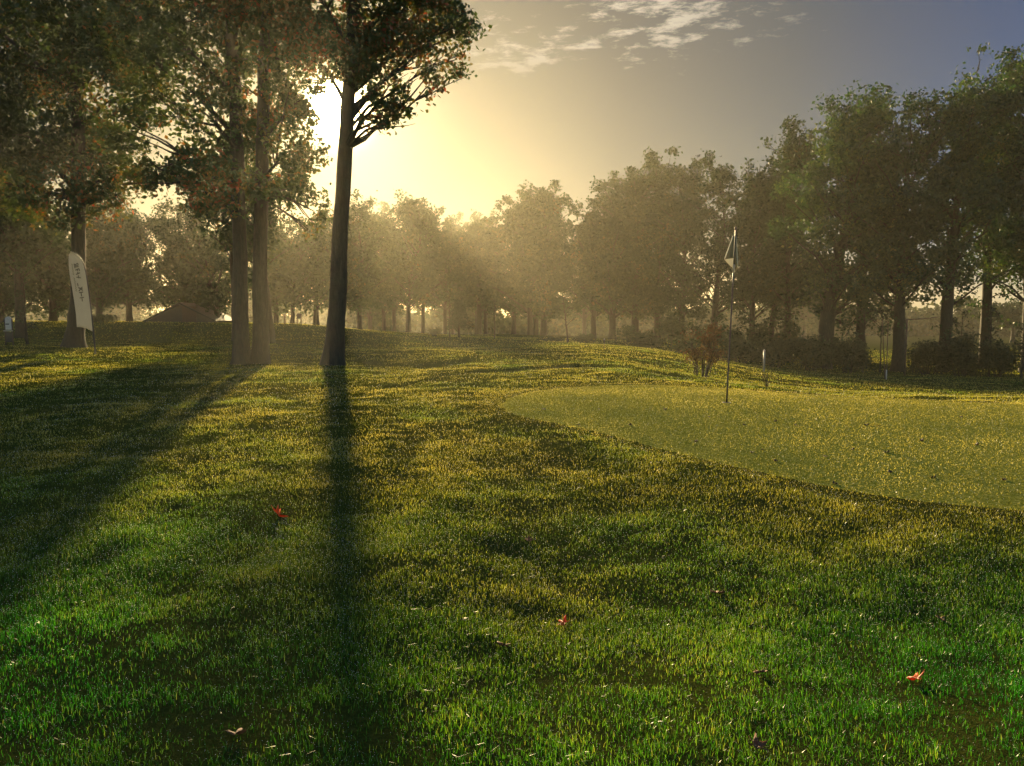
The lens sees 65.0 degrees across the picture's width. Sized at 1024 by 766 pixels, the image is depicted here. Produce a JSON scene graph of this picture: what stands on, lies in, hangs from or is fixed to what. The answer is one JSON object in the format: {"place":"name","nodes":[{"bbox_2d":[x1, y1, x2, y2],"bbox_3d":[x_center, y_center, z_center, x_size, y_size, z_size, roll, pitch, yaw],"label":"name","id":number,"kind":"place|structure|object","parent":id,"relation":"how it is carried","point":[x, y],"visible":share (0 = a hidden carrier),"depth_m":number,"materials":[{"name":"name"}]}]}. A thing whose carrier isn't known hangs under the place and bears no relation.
{"place":"outdoors","nodes":[
{"label":"outdoors","id":0,"kind":"place"},
{"bbox_2d":[0,320,1023,765],"bbox_3d":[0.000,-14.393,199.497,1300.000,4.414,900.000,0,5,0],"label":"ground","id":1,"kind":"structure","parent":0,"point":[214,627],"depth_m":4.88,"materials":[{"name":"green plant"}]},
{"bbox_2d":[3,316,13,344],"bbox_3d":[-16.250,-1.628,25.926,0.279,1.036,0.102,0,5,0],"label":"notice board","id":2,"kind":"object","parent":1,"relation":"on","point":[8,326],"visible":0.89,"depth_m":25.93,"materials":[{"name":"white wood"}]},
{"bbox_2d":[6,253,40,344],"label":"sapling","id":3,"kind":"object","parent":1,"relation":"on","point":[20,293],"visible":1,"depth_m":26.87,"materials":[{"name":"green plant"}]},
{"bbox_2d":[0,241,48,322],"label":"broadleaf tree","id":4,"kind":"object","parent":1,"relation":"on","point":[7,299],"visible":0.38,"depth_m":43.50,"materials":[{"name":"green plant"}]},
{"bbox_2d":[0,162,70,337],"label":"broadleaf tree","id":5,"kind":"object","parent":1,"relation":"on","point":[32,244],"visible":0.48,"depth_m":32.50,"materials":[{"name":"green plant"}]},
{"bbox_2d":[4,200,91,320],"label":"broadleaf tree","id":6,"kind":"object","parent":1,"relation":"on","point":[57,302],"visible":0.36,"depth_m":45.19,"materials":[{"name":"green plant"}]},
{"bbox_2d":[69,251,95,353],"bbox_3d":[-11.710,-2.137,21.900,0.648,2.902,0.108,0,5,0],"label":"feather banner","id":7,"kind":"object","parent":1,"relation":"on","point":[81,291],"visible":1,"depth_m":21.87,"materials":[{"name":"fabric"}]},
{"bbox_2d":[0,0,196,347],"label":"oak tree","id":8,"kind":"object","parent":1,"relation":"on","point":[57,151],"visible":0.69,"depth_m":23.38,"materials":[{"name":"green plant"}]},
{"bbox_2d":[41,196,158,315],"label":"broadleaf tree","id":9,"kind":"object","parent":1,"relation":"on","point":[96,246],"visible":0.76,"depth_m":44.20,"materials":[{"name":"green plant"}]},
{"bbox_2d":[92,313,119,322],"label":"shrub","id":10,"kind":"object","parent":1,"relation":"on","point":[101,318],"visible":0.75,"depth_m":43.59,"materials":[{"name":"green plant"}]},
{"bbox_2d":[86,208,171,321],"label":"broadleaf tree","id":11,"kind":"object","parent":1,"relation":"on","point":[132,268],"visible":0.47,"depth_m":46.36,"materials":[{"name":"green plant"}]},
{"bbox_2d":[91,272,173,320],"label":"broadleaf tree","id":12,"kind":"object","parent":1,"relation":"on","point":[120,313],"visible":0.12,"depth_m":113.56,"materials":[{"name":"green plant"}]},
{"bbox_2d":[53,0,277,364],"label":"oak tree","id":13,"kind":"object","parent":1,"relation":"on","point":[226,195],"visible":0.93,"depth_m":18.49,"materials":[{"name":"green plant"}]},
{"bbox_2d":[143,302,231,322],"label":"shed","id":14,"kind":"structure","parent":1,"relation":"on","point":[184,312],"depth_m":47.23,"materials":[{"name":"brown wood"}]},
{"bbox_2d":[182,306,196,322],"bbox_3d":[-18.956,-3.886,47.210,0.840,1.240,0.040,0,5,0],"label":"door","id":15,"kind":"structure","parent":14,"relation":"in","point":[188,315],"depth_m":47.18,"materials":[{"name":"brown wood"}]},
{"bbox_2d":[137,196,250,311],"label":"broadleaf tree","id":16,"kind":"object","parent":1,"relation":"on","point":[174,238],"visible":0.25,"depth_m":50.58,"materials":[{"name":"green plant"}]},
{"bbox_2d":[166,226,251,316],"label":"broadleaf tree","id":17,"kind":"object","parent":1,"relation":"on","point":[213,261],"visible":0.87,"depth_m":47.90,"materials":[{"name":"green plant"}]},
{"bbox_2d":[183,127,280,340],"bbox_3d":[-11.503,-6.012,33.123,3.946,8.920,3.818,0,5,0],"label":"broadleaf tree","id":18,"kind":"object","parent":1,"relation":"on","point":[226,229],"visible":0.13,"depth_m":32.47,"materials":[{"name":"green plant"}]},
{"bbox_2d":[225,728,245,734],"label":"fallen leaf","id":19,"kind":"object","parent":1,"relation":"on","point":[239,731],"visible":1,"depth_m":2.98,"materials":[{"name":"beige plant"}]},
{"bbox_2d":[196,157,302,342],"bbox_3d":[-10.351,-5.549,32.704,4.242,8.212,3.640,0,5,0],"label":"broadleaf tree","id":20,"kind":"object","parent":1,"relation":"on","point":[272,219],"visible":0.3,"depth_m":32.47,"materials":[{"name":"green plant"}]},
{"bbox_2d":[219,262,297,321],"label":"broadleaf tree","id":21,"kind":"object","parent":1,"relation":"on","point":[250,312],"visible":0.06,"depth_m":118.03,"materials":[{"name":"green plant"}]},
{"bbox_2d":[225,217,298,322],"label":"broadleaf tree","id":22,"kind":"object","parent":1,"relation":"on","point":[275,305],"visible":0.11,"depth_m":48.17,"materials":[{"name":"green plant"}]},
{"bbox_2d":[187,0,342,363],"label":"oak tree","id":23,"kind":"object","parent":1,"relation":"on","point":[268,118],"visible":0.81,"depth_m":18.58,"materials":[{"name":"green plant"}]},
{"bbox_2d":[271,505,288,516],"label":"fallen leaf","id":24,"kind":"object","parent":1,"relation":"on","point":[277,510],"visible":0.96,"depth_m":5.75,"materials":[{"name":"brown plant"}]},
{"bbox_2d":[267,231,327,323],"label":"broadleaf tree","id":25,"kind":"object","parent":1,"relation":"on","point":[293,289],"visible":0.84,"depth_m":46.19,"materials":[{"name":"green plant"}]},
{"bbox_2d":[274,213,354,324],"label":"broadleaf tree","id":26,"kind":"object","parent":1,"relation":"on","point":[316,289],"visible":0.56,"depth_m":46.95,"materials":[{"name":"green plant"}]},
{"bbox_2d":[307,200,378,316],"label":"broadleaf tree","id":27,"kind":"object","parent":1,"relation":"on","point":[351,299],"visible":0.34,"depth_m":48.06,"materials":[{"name":"green plant"}]},
{"bbox_2d":[245,0,492,365],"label":"oak tree","id":28,"kind":"object","parent":1,"relation":"on","point":[360,46],"visible":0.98,"depth_m":18.07,"materials":[{"name":"green plant"}]},
{"bbox_2d":[347,189,401,329],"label":"broadleaf tree","id":29,"kind":"object","parent":1,"relation":"on","point":[373,270],"visible":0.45,"depth_m":53.55,"materials":[{"name":"green plant"}]},
{"bbox_2d":[347,203,404,330],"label":"broadleaf tree","id":30,"kind":"object","parent":1,"relation":"on","point":[384,214],"visible":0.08,"depth_m":89.65,"materials":[{"name":"green plant"}]},
{"bbox_2d":[353,201,400,329],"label":"broadleaf tree","id":31,"kind":"object","parent":1,"relation":"on","point":[370,314],"visible":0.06,"depth_m":127.06,"materials":[{"name":"green plant"}]},
{"bbox_2d":[363,219,412,331],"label":"broadleaf tree","id":32,"kind":"object","parent":1,"relation":"on","point":[393,309],"visible":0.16,"depth_m":80.31,"materials":[{"name":"green plant"}]},
{"bbox_2d":[374,188,460,332],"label":"broadleaf tree","id":33,"kind":"object","parent":1,"relation":"on","point":[408,211],"visible":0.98,"depth_m":60.58,"materials":[{"name":"green plant"}]},
{"bbox_2d":[394,201,455,333],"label":"broadleaf tree","id":34,"kind":"object","parent":1,"relation":"on","point":[437,219],"visible":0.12,"depth_m":79.75,"materials":[{"name":"green plant"}]},
{"bbox_2d":[427,325,442,335],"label":"shrub","id":35,"kind":"object","parent":1,"relation":"on","point":[433,332],"visible":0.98,"depth_m":45.83,"materials":[{"name":"green plant"}]},
{"bbox_2d":[412,214,483,333],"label":"broadleaf tree","id":36,"kind":"object","parent":1,"relation":"on","point":[439,310],"visible":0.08,"depth_m":123.25,"materials":[{"name":"green plant"}]},
{"bbox_2d":[444,292,454,336],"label":"sapling","id":37,"kind":"object","parent":1,"relation":"on","point":[449,312],"visible":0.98,"depth_m":44.81,"materials":[{"name":"green plant"}]},
{"bbox_2d":[421,224,483,333],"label":"broadleaf tree","id":38,"kind":"object","parent":1,"relation":"on","point":[450,245],"visible":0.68,"depth_m":77.54,"materials":[{"name":"green plant"}]},
{"bbox_2d":[445,299,473,336],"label":"conifer tree","id":39,"kind":"object","parent":1,"relation":"on","point":[457,320],"visible":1,"depth_m":44.68,"materials":[{"name":"green plant"}]},
{"bbox_2d":[447,209,507,333],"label":"broadleaf tree","id":40,"kind":"object","parent":1,"relation":"on","point":[473,216],"visible":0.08,"depth_m":129.06,"materials":[{"name":"green plant"}]},
{"bbox_2d":[451,215,506,333],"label":"broadleaf tree","id":41,"kind":"object","parent":1,"relation":"on","point":[475,231],"visible":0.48,"depth_m":79.45,"materials":[{"name":"green plant"}]},
{"bbox_2d":[454,235,510,333],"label":"broadleaf tree","id":42,"kind":"object","parent":1,"relation":"on","point":[486,323],"visible":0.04,"depth_m":82.62,"materials":[{"name":"green plant"}]},
{"bbox_2d":[488,297,499,337],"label":"sapling","id":43,"kind":"object","parent":1,"relation":"on","point":[494,302],"visible":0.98,"depth_m":45.81,"materials":[{"name":"green plant"}]},
{"bbox_2d":[468,194,551,333],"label":"broadleaf tree","id":44,"kind":"object","parent":1,"relation":"on","point":[496,232],"visible":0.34,"depth_m":75.37,"materials":[{"name":"green plant"}]},
{"bbox_2d":[6,292,1021,336],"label":"wood","id":45,"kind":"object","parent":1,"relation":"on","point":[920,327],"visible":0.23,"depth_m":139.21,"materials":[{"name":"green plant"}]},
{"bbox_2d":[483,203,573,334],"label":"broadleaf tree","id":46,"kind":"object","parent":1,"relation":"on","point":[520,245],"visible":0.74,"depth_m":72.23,"materials":[{"name":"green plant"}]},
{"bbox_2d":[490,179,578,334],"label":"broadleaf tree","id":47,"kind":"object","parent":1,"relation":"on","point":[535,329],"visible":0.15,"depth_m":73.70,"materials":[{"name":"green plant"}]},
{"bbox_2d":[501,179,583,335],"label":"broadleaf tree","id":48,"kind":"object","parent":1,"relation":"on","point":[557,203],"visible":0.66,"depth_m":71.93,"materials":[{"name":"green plant"}]},
{"bbox_2d":[536,334,566,341],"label":"shrub","id":49,"kind":"object","parent":1,"relation":"on","point":[551,338],"visible":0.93,"depth_m":41.87,"materials":[{"name":"green plant"}]},
{"bbox_2d":[557,614,568,625],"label":"fallen leaf","id":50,"kind":"object","parent":1,"relation":"on","point":[564,621],"visible":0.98,"depth_m":4.37,"materials":[{"name":"brown plant"}]},
{"bbox_2d":[557,291,576,342],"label":"sapling","id":51,"kind":"object","parent":1,"relation":"on","point":[566,324],"visible":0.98,"depth_m":40.84,"materials":[{"name":"green plant"}]},
{"bbox_2d":[558,227,606,335],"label":"broadleaf tree","id":52,"kind":"object","parent":1,"relation":"on","point":[583,316],"visible":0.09,"depth_m":119.45,"materials":[{"name":"green plant"}]},
{"bbox_2d":[569,333,595,342],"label":"shrub","id":53,"kind":"object","parent":1,"relation":"on","point":[586,338],"visible":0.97,"depth_m":41.81,"materials":[{"name":"green plant"}]},
{"bbox_2d":[555,198,629,337],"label":"broadleaf tree","id":54,"kind":"object","parent":1,"relation":"on","point":[587,220],"visible":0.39,"depth_m":61.84,"materials":[{"name":"green plant"}]},
{"bbox_2d":[563,175,662,339],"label":"broadleaf tree","id":55,"kind":"object","parent":1,"relation":"on","point":[598,272],"visible":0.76,"depth_m":59.49,"materials":[{"name":"green plant"}]},
{"bbox_2d":[614,324,644,341],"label":"undergrowth shrub","id":56,"kind":"object","parent":1,"relation":"on","point":[626,329],"visible":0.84,"depth_m":54.55,"materials":[{"name":"green plant"}]},
{"bbox_2d":[586,154,680,332],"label":"broadleaf tree","id":57,"kind":"object","parent":1,"relation":"on","point":[636,183],"visible":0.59,"depth_m":59.44,"materials":[{"name":"green plant"}]},
{"bbox_2d":[624,335,664,348],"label":"shrub","id":58,"kind":"object","parent":1,"relation":"on","point":[644,342],"visible":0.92,"depth_m":39.84,"materials":[{"name":"green plant"}]},
{"bbox_2d":[639,325,665,344],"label":"undergrowth shrub","id":59,"kind":"object","parent":1,"relation":"on","point":[657,330],"visible":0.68,"depth_m":53.53,"materials":[{"name":"green plant"}]},
{"bbox_2d":[616,146,702,337],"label":"broadleaf tree","id":60,"kind":"object","parent":1,"relation":"on","point":[665,170],"visible":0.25,"depth_m":60.73,"materials":[{"name":"green plant"}]},
{"bbox_2d":[639,157,722,338],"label":"broadleaf tree","id":61,"kind":"object","parent":1,"relation":"on","point":[677,295],"visible":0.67,"depth_m":57.01,"materials":[{"name":"green plant"}]},
{"bbox_2d":[662,336,700,353],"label":"bramble bush","id":62,"kind":"object","parent":1,"relation":"on","point":[681,345],"visible":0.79,"depth_m":32.85,"materials":[{"name":"green plant"}]},
{"bbox_2d":[689,322,709,343],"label":"undergrowth shrub","id":63,"kind":"object","parent":1,"relation":"on","point":[698,329],"visible":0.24,"depth_m":55.95,"materials":[{"name":"green plant"}]},
{"bbox_2d":[674,320,727,377],"bbox_3d":[4.215,-0.716,17.490,1.103,1.292,0.927,-2,5,-26],"label":"rust shrub","id":64,"kind":"object","parent":1,"relation":"on","point":[706,338],"visible":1,"depth_m":17.48,"materials":[{"name":"brown plant"}]},
{"bbox_2d":[699,324,733,356],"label":"undergrowth shrub","id":65,"kind":"object","parent":1,"relation":"on","point":[723,333],"visible":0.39,"depth_m":37.24,"materials":[{"name":"green plant"}]},
{"bbox_2d":[675,150,762,348],"bbox_3d":[12.421,-7.754,47.548,5.009,12.122,5.876,-5,7,-43],"label":"broadleaf tree","id":66,"kind":"object","parent":1,"relation":"on","point":[727,177],"visible":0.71,"depth_m":47.17,"materials":[{"name":"green plant"}]},
{"bbox_2d":[718,319,745,358],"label":"undergrowth shrub","id":67,"kind":"object","parent":1,"relation":"on","point":[736,332],"visible":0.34,"depth_m":37.54,"materials":[{"name":"green plant"}]},
{"bbox_2d":[721,337,762,362],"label":"bramble bush","id":68,"kind":"object","parent":1,"relation":"on","point":[739,348],"visible":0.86,"depth_m":32.30,"materials":[{"name":"green plant"}]},
{"bbox_2d":[732,326,757,360],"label":"undergrowth shrub","id":69,"kind":"object","parent":1,"relation":"on","point":[753,342],"visible":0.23,"depth_m":37.23,"materials":[{"name":"green plant"}]},
{"bbox_2d":[704,157,791,338],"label":"broadleaf tree","id":70,"kind":"object","parent":1,"relation":"on","point":[746,251],"visible":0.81,"depth_m":41.12,"materials":[{"name":"green plant"}]},
{"bbox_2d":[747,733,768,749],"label":"fallen leaf","id":71,"kind":"object","parent":1,"relation":"on","point":[757,743],"visible":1,"depth_m":2.98,"materials":[{"name":"brown plant"}]},
{"bbox_2d":[745,320,775,359],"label":"undergrowth shrub","id":72,"kind":"object","parent":1,"relation":"on","point":[760,334],"visible":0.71,"depth_m":40.41,"materials":[{"name":"green plant"}]},
{"bbox_2d":[500,385,1023,509],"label":"putting green","id":73,"kind":"object","parent":1,"relation":"on","point":[867,482],"visible":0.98,"depth_m":8.71,"materials":[{"name":"green plant"}]},
{"bbox_2d":[722,227,737,402],"bbox_3d":[2.981,-0.919,11.060,0.314,2.437,0.119,-3,6,-30],"label":"flagstick","id":74,"kind":"object","parent":73,"relation":"on","point":[731,252],"visible":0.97,"depth_m":11.01,"materials":[{"name":"metal"}]},
{"bbox_2d":[750,338,798,367],"bbox_3d":[10.479,-1.171,31.959,1.884,1.250,1.605,0,5,0],"label":"bramble bush","id":75,"kind":"object","parent":1,"relation":"on","point":[779,351],"visible":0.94,"depth_m":31.77,"materials":[{"name":"green plant"}]},
{"bbox_2d":[738,134,822,343],"bbox_3d":[14.095,-6.799,41.654,4.988,11.478,5.037,0,5,0],"label":"broadleaf tree","id":76,"kind":"object","parent":1,"relation":"on","point":[774,314],"visible":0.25,"depth_m":40.90,"materials":[{"name":"green plant"}]},
{"bbox_2d":[740,114,829,358],"bbox_3d":[14.215,-7.268,40.543,4.835,12.659,4.547,-4,6,-38],"label":"broadleaf tree","id":77,"kind":"object","parent":1,"relation":"on","point":[772,283],"visible":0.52,"depth_m":40.16,"materials":[{"name":"green plant"}]},
{"bbox_2d":[771,316,804,361],"bbox_3d":[13.662,-2.148,39.490,1.973,2.348,1.471,0,5,0],"label":"undergrowth shrub","id":78,"kind":"object","parent":1,"relation":"on","point":[793,334],"visible":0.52,"depth_m":39.37,"materials":[{"name":"green plant"}]},
{"bbox_2d":[760,254,856,338],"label":"broadleaf tree","id":79,"kind":"object","parent":1,"relation":"on","point":[807,316],"visible":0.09,"depth_m":117.47,"materials":[{"name":"green plant"}]},
{"bbox_2d":[786,334,836,370],"bbox_3d":[11.641,-1.205,31.492,2.101,1.548,1.667,0,5,0],"label":"bramble bush","id":80,"kind":"object","parent":1,"relation":"on","point":[801,346],"visible":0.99,"depth_m":31.32,"materials":[{"name":"green plant"}]},
{"bbox_2d":[761,81,934,368],"bbox_3d":[14.060,-6.550,34.580,7.193,12.287,6.464,0,5,0],"label":"broadleaf tree","id":81,"kind":"object","parent":1,"relation":"on","point":[828,309],"visible":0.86,"depth_m":33.83,"materials":[{"name":"green plant"}]},
{"bbox_2d":[824,330,877,372],"bbox_3d":[13.217,-1.208,31.558,2.068,1.771,1.711,0,5,0],"label":"bramble bush","id":82,"kind":"object","parent":1,"relation":"on","point":[851,354],"visible":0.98,"depth_m":31.30,"materials":[{"name":"green plant"}]},
{"bbox_2d":[805,79,925,365],"bbox_3d":[16.445,-7.188,37.440,5.365,13.253,6.397,0,5,0],"label":"broadleaf tree","id":83,"kind":"object","parent":1,"relation":"on","point":[838,185],"visible":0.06,"depth_m":37.19,"materials":[{"name":"green plant"}]},
{"bbox_2d":[854,307,877,372],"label":"sapling","id":84,"kind":"object","parent":1,"relation":"on","point":[869,325],"visible":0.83,"depth_m":31.89,"materials":[{"name":"green plant"}]},
{"bbox_2d":[870,307,894,371],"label":"sapling","id":85,"kind":"object","parent":1,"relation":"on","point":[880,312],"visible":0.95,"depth_m":32.95,"materials":[{"name":"green plant"}]},
{"bbox_2d":[882,321,885,378],"bbox_3d":[12.732,-1.074,27.508,0.205,2.081,0.047,0,5,0],"label":"stake","id":86,"kind":"object","parent":1,"relation":"on","point":[883,353],"visible":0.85,"depth_m":27.51,"materials":[{"name":"brown wood"}]},
{"bbox_2d":[886,321,888,379],"bbox_3d":[12.849,-1.073,27.508,0.044,2.083,0.043,2,5,22],"label":"stake","id":87,"kind":"object","parent":1,"relation":"on","point":[887,352],"visible":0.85,"depth_m":27.50,"materials":[{"name":"brown wood"}]},
{"bbox_2d":[811,92,992,371],"bbox_3d":[16.317,-5.981,33.573,6.374,11.412,5.536,4,6,36],"label":"broadleaf tree","id":88,"kind":"object","parent":1,"relation":"on","point":[901,217],"visible":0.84,"depth_m":32.91,"materials":[{"name":"green plant"}]},
{"bbox_2d":[907,669,924,679],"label":"fallen leaf","id":89,"kind":"object","parent":1,"relation":"on","point":[916,676],"visible":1,"depth_m":3.56,"materials":[{"name":"orange plant"}]},
{"bbox_2d":[904,317,937,375],"bbox_3d":[15.353,-1.329,30.180,1.443,2.303,0.067,-1,5,-16],"label":"crossbar post","id":90,"kind":"object","parent":1,"relation":"on","point":[906,341],"visible":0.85,"depth_m":29.99,"materials":[{"name":"brown wood"}]},
{"bbox_2d":[901,336,952,374],"bbox_3d":[16.398,-1.066,31.514,2.114,1.588,1.813,0,5,0],"label":"bramble bush","id":91,"kind":"object","parent":1,"relation":"on","point":[922,352],"visible":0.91,"depth_m":31.34,"materials":[{"name":"green plant"}]},
{"bbox_2d":[879,73,1023,371],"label":"broadleaf tree","id":92,"kind":"object","parent":1,"relation":"on","point":[964,160],"visible":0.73,"depth_m":32.70,"materials":[{"name":"green plant"}]},
{"bbox_2d":[937,329,987,376],"bbox_3d":[17.293,-1.144,30.939,2.021,1.906,1.506,0,5,0],"label":"bramble bush","id":93,"kind":"object","parent":1,"relation":"on","point":[961,363],"visible":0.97,"depth_m":30.78,"materials":[{"name":"green plant"}]},
{"bbox_2d":[953,307,978,351],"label":"sapling","id":94,"kind":"object","parent":1,"relation":"on","point":[964,313],"visible":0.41,"depth_m":34.88,"materials":[{"name":"green plant"}]},
{"bbox_2d":[927,42,1023,367],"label":"broadleaf tree","id":95,"kind":"object","parent":1,"relation":"on","point":[987,297],"visible":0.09,"depth_m":36.40,"materials":[{"name":"green plant"}]},
{"bbox_2d":[942,54,1023,371],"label":"broadleaf tree","id":96,"kind":"object","parent":1,"relation":"on","point":[1013,255],"visible":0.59,"depth_m":33.28,"materials":[{"name":"green plant"}]},
{"bbox_2d":[972,300,1006,375],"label":"sapling","id":97,"kind":"object","parent":1,"relation":"on","point":[989,317],"visible":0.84,"depth_m":30.90,"materials":[{"name":"green plant"}]},
{"bbox_2d":[960,298,1022,342],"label":"broadleaf tree","id":98,"kind":"object","parent":1,"relation":"on","point":[1013,311],"visible":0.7,"depth_m":93.46,"materials":[{"name":"green plant"}]},
{"bbox_2d":[967,338,1020,376],"bbox_3d":[18.326,-0.933,30.417,1.903,1.552,1.593,0,5,0],"label":"bramble bush","id":99,"kind":"object","parent":1,"relation":"on","point":[999,357],"visible":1,"depth_m":30.38,"materials":[{"name":"green plant"}]},
{"bbox_2d":[1008,336,1023,374],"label":"bramble bush","id":100,"kind":"object","parent":1,"relation":"on","point":[1018,348],"visible":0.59,"depth_m":30.12,"materials":[{"name":"green plant"}]},
{"bbox_2d":[1009,321,1023,378],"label":"sapling","id":101,"kind":"object","parent":1,"relation":"on","point":[1021,370],"visible":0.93,"depth_m":29.02,"materials":[{"name":"green plant"}]},
{"bbox_2d":[0,0,1023,317],"label":"sky","id":102,"kind":"structure","parent":0,"point":[571,92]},
{"bbox_2d":[469,381,1023,518],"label":"mown grass","id":103,"kind":"structure","parent":0,"point":[815,395],"depth_m":9.78,"materials":[{"name":"green plant"}]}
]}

